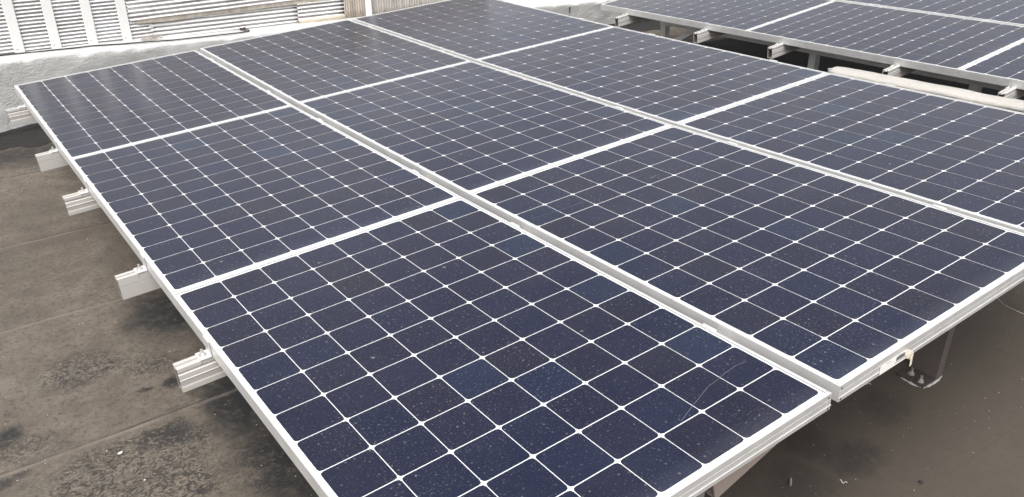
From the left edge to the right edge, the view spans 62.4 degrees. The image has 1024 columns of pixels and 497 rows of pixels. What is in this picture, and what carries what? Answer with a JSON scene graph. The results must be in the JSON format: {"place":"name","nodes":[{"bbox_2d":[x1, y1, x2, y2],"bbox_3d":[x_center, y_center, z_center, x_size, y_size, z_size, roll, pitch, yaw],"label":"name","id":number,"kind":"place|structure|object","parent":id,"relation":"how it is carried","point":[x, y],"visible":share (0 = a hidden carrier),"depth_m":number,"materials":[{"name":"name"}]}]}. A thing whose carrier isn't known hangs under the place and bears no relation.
{"place":"outdoors","nodes":[
{"label":"outdoors","id":0,"kind":"place"},
{"bbox_2d":[0,27,1023,496],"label":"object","id":1,"kind":"structure","parent":0,"point":[90,389],"depth_m":3.03,"materials":[{"name":"concrete"}]},
{"bbox_2d":[0,0,621,131],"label":"plaster wall","id":2,"kind":"structure","parent":1,"relation":"on","point":[16,69],"depth_m":5.72,"materials":[{"name":"white paint"}]},
{"bbox_2d":[0,28,249,55],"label":"black cable","id":3,"kind":"object","parent":2,"relation":"on","point":[125,43],"visible":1,"depth_m":5.76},
{"bbox_2d":[141,34,162,40],"bbox_3d":[-2.513,-1.471,5.896,0.150,0.034,0.024,-18,33,-31],"label":"perforated offcut","id":4,"kind":"object","parent":2,"relation":"on","point":[148,38],"visible":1,"depth_m":5.89,"materials":[{"name":"metal"}]},
{"bbox_2d":[0,0,344,53],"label":"tin wall","id":5,"kind":"structure","parent":2,"relation":"on","point":[27,25],"depth_m":5.83,"materials":[{"name":"white metal"}]},
{"bbox_2d":[343,0,444,17],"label":"tin wall","id":6,"kind":"structure","parent":2,"relation":"on","point":[356,8],"depth_m":6.86,"materials":[{"name":"metal"}]},
{"bbox_2d":[503,0,536,2],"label":"white wall","id":7,"kind":"structure","parent":2,"relation":"on","point":[512,1],"depth_m":7.67,"materials":[{"name":"paint"}]},
{"bbox_2d":[0,18,670,149],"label":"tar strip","id":8,"kind":"object","parent":1,"relation":"on","point":[32,135],"visible":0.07,"depth_m":5.52,"materials":[{"name":"black asphalt"}]},
{"bbox_2d":[0,167,1021,487],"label":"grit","id":9,"kind":"object","parent":1,"relation":"on","point":[206,435],"visible":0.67,"depth_m":2.97,"materials":[{"name":"grey gravel"}]},
{"bbox_2d":[696,443,777,496],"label":"support frame","id":10,"kind":"object","parent":1,"relation":"on","point":[720,488],"depth_m":2.50,"materials":[{"name":"metal"}]},
{"bbox_2d":[6,0,502,123],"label":"mounting rail","id":11,"kind":"object","parent":10,"relation":"on","point":[20,113],"visible":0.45,"depth_m":4.62,"materials":[{"name":"metal"}]},
{"bbox_2d":[14,50,291,167],"bbox_3d":[-1.978,-0.808,4.552,1.049,0.046,1.562,-21,32,-30],"label":"solar panel","id":12,"kind":"object","parent":11,"relation":"attached to","point":[75,115],"visible":0.98,"depth_m":4.42,"materials":[{"name":"glass"}]},
{"bbox_2d":[200,19,470,107],"bbox_3d":[-1.108,-1.147,5.086,1.049,0.046,1.562,-21,32,-30],"label":"solar panel","id":13,"kind":"object","parent":11,"relation":"attached to","point":[295,67],"visible":0.97,"depth_m":4.97,"materials":[{"name":"glass"}]},
{"bbox_2d":[352,0,613,61],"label":"solar panel","id":14,"kind":"object","parent":11,"relation":"attached to","point":[473,30],"visible":0.98,"depth_m":5.51,"materials":[{"name":"glass"}]},
{"bbox_2d":[35,18,582,171],"bbox_3d":[-0.843,-0.939,4.741,3.348,0.128,0.073,-21,32,-30],"label":"mounting rail","id":15,"kind":"object","parent":10,"relation":"on","point":[52,158],"visible":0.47,"depth_m":3.94,"materials":[{"name":"metal"}]},
{"bbox_2d":[62,33,654,215],"bbox_3d":[-0.463,-0.716,4.264,3.348,0.129,0.074,-21,32,-30],"label":"mounting rail","id":16,"kind":"object","parent":10,"relation":"on","point":[81,200],"visible":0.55,"depth_m":3.47,"materials":[{"name":"metal"}]},
{"bbox_2d":[298,61,670,199],"bbox_3d":[-0.193,-0.610,3.940,1.049,0.048,1.562,-21,32,-30],"label":"solar panel","id":17,"kind":"object","parent":16,"relation":"on","point":[464,129],"visible":0.98,"depth_m":3.79,"materials":[{"name":"glass"}]},
{"bbox_2d":[115,59,777,299],"bbox_3d":[0.061,-0.412,3.605,3.348,0.128,0.073,-21,32,-30],"label":"mounting rail","id":18,"kind":"object","parent":10,"relation":"on","point":[138,280],"visible":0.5,"depth_m":2.81,"materials":[{"name":"metal"}]},
{"bbox_2d":[69,105,460,305],"bbox_3d":[-1.063,-0.270,3.405,1.049,0.046,1.562,-21,32,-30],"label":"solar panel","id":19,"kind":"object","parent":18,"relation":"attached to","point":[187,209],"visible":0.98,"depth_m":3.24,"materials":[{"name":"glass"}]},
{"bbox_2d":[476,26,827,125],"bbox_3d":[0.677,-0.945,4.477,1.049,0.048,1.562,-21,32,-30],"label":"solar panel","id":20,"kind":"object","parent":18,"relation":"attached to","point":[674,82],"visible":0.96,"depth_m":4.34,"materials":[{"name":"glass"}]},
{"bbox_2d":[173,84,895,392],"bbox_3d":[0.450,-0.189,3.114,3.348,0.128,0.073,-21,32,-30],"label":"mounting rail","id":21,"kind":"object","parent":10,"relation":"on","point":[200,368],"visible":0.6,"depth_m":2.32,"materials":[{"name":"metal"}]},
{"bbox_2d":[469,125,1023,401],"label":"solar panel","id":22,"kind":"object","parent":21,"relation":"attached to","point":[839,288],"visible":0.99,"depth_m":2.57,"materials":[{"name":"glass"}]},
{"bbox_2d":[701,204,960,338],"bbox_3d":[0.953,0.096,2.478,3.348,0.128,0.073,-21,32,-30],"label":"mounting rail","id":23,"kind":"object","parent":10,"relation":"on","point":[724,329],"visible":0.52,"depth_m":2.20,"materials":[{"name":"metal"}]},
{"bbox_2d":[172,197,831,496],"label":"solar panel","id":24,"kind":"object","parent":23,"relation":"attached to","point":[460,347],"visible":1,"depth_m":2.09,"materials":[{"name":"glass"}]},
{"bbox_2d":[677,73,1023,232],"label":"solar panel","id":25,"kind":"object","parent":23,"relation":"attached to","point":[967,157],"visible":0.99,"depth_m":3.33,"materials":[{"name":"glass"}]},
{"bbox_2d":[695,38,1023,99],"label":"bitumen sheet","id":26,"kind":"object","parent":1,"relation":"on","point":[798,58],"visible":0.06,"depth_m":7.23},
{"bbox_2d":[660,21,1006,92],"bbox_3d":[2.567,-1.162,5.797,0.121,0.540,4.332,-19,33,-32],"label":"support frame","id":27,"kind":"object","parent":26,"relation":"on","point":[815,55],"visible":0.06,"depth_m":6.12,"materials":[{"name":"metal"}]},
{"bbox_2d":[615,8,646,26],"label":"mounting rail","id":28,"kind":"object","parent":27,"relation":"on","point":[625,18],"visible":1,"depth_m":7.00,"materials":[{"name":"metal"}]},
{"bbox_2d":[601,0,834,36],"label":"solar panel","id":29,"kind":"object","parent":28,"relation":"attached to","point":[738,17],"visible":0.96,"depth_m":6.64,"materials":[{"name":"glass"}]},
{"bbox_2d":[693,23,726,42],"bbox_3d":[2.298,-1.999,6.878,2.292,0.125,0.074,-24,33,-29],"label":"mounting rail","id":30,"kind":"object","parent":27,"relation":"on","point":[704,34],"visible":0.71,"depth_m":6.37,"materials":[{"name":"metal"}]},
{"bbox_2d":[767,4,878,58],"bbox_3d":[2.704,-1.770,6.378,2.292,0.125,0.074,-24,33,-29],"label":"mounting rail","id":31,"kind":"object","parent":27,"relation":"on","point":[780,48],"visible":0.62,"depth_m":5.87,"materials":[{"name":"metal"}]},
{"bbox_2d":[882,20,996,76],"bbox_3d":[3.219,-1.481,5.743,2.292,0.125,0.073,-24,33,-29],"label":"mounting rail","id":32,"kind":"object","parent":27,"relation":"on","point":[896,69],"visible":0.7,"depth_m":5.24,"materials":[{"name":"metal"}]},
{"bbox_2d":[746,0,1023,76],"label":"solar panel","id":33,"kind":"object","parent":32,"relation":"attached to","point":[941,44],"visible":0.99,"depth_m":5.66,"materials":[{"name":"glass"}]},
{"bbox_2d":[838,0,1023,25],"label":"solar panel","id":34,"kind":"object","parent":32,"relation":"attached to","point":[1007,11],"visible":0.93,"depth_m":6.07,"materials":[{"name":"glass"}]},
{"bbox_2d":[827,66,1023,112],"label":"parapet","id":35,"kind":"structure","parent":26,"relation":"on","point":[1012,104],"depth_m":4.64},
{"bbox_3d":[3.600,-1.566,6.454,0.143,0.656,4.331,-18,33,-31],"label":"support frame","id":36,"kind":"object","parent":26,"relation":"on","visible":0},
{"bbox_2d":[998,78,1023,98],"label":"mounting rail","id":37,"kind":"object","parent":36,"relation":"on","point":[1011,90],"visible":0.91,"depth_m":4.72,"materials":[{"name":"metal"}]},
{"bbox_2d":[897,325,955,387],"bbox_3d":[0.386,-0.542,4.484,0.172,0.644,4.221,-18,33,-31],"label":"support frame","id":38,"kind":"object","parent":1,"relation":"on","point":[925,369],"visible":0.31,"depth_m":3.17,"materials":[{"name":"grey metal"}]},
{"label":"rail","id":39,"kind":"object","parent":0,"visible":0},
{"bbox_2d":[958,40,1023,89],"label":"solar panel","id":40,"kind":"object","parent":39,"relation":"attached to","point":[1003,67],"visible":1,"depth_m":4.92,"materials":[{"name":"glass"}]}
]}

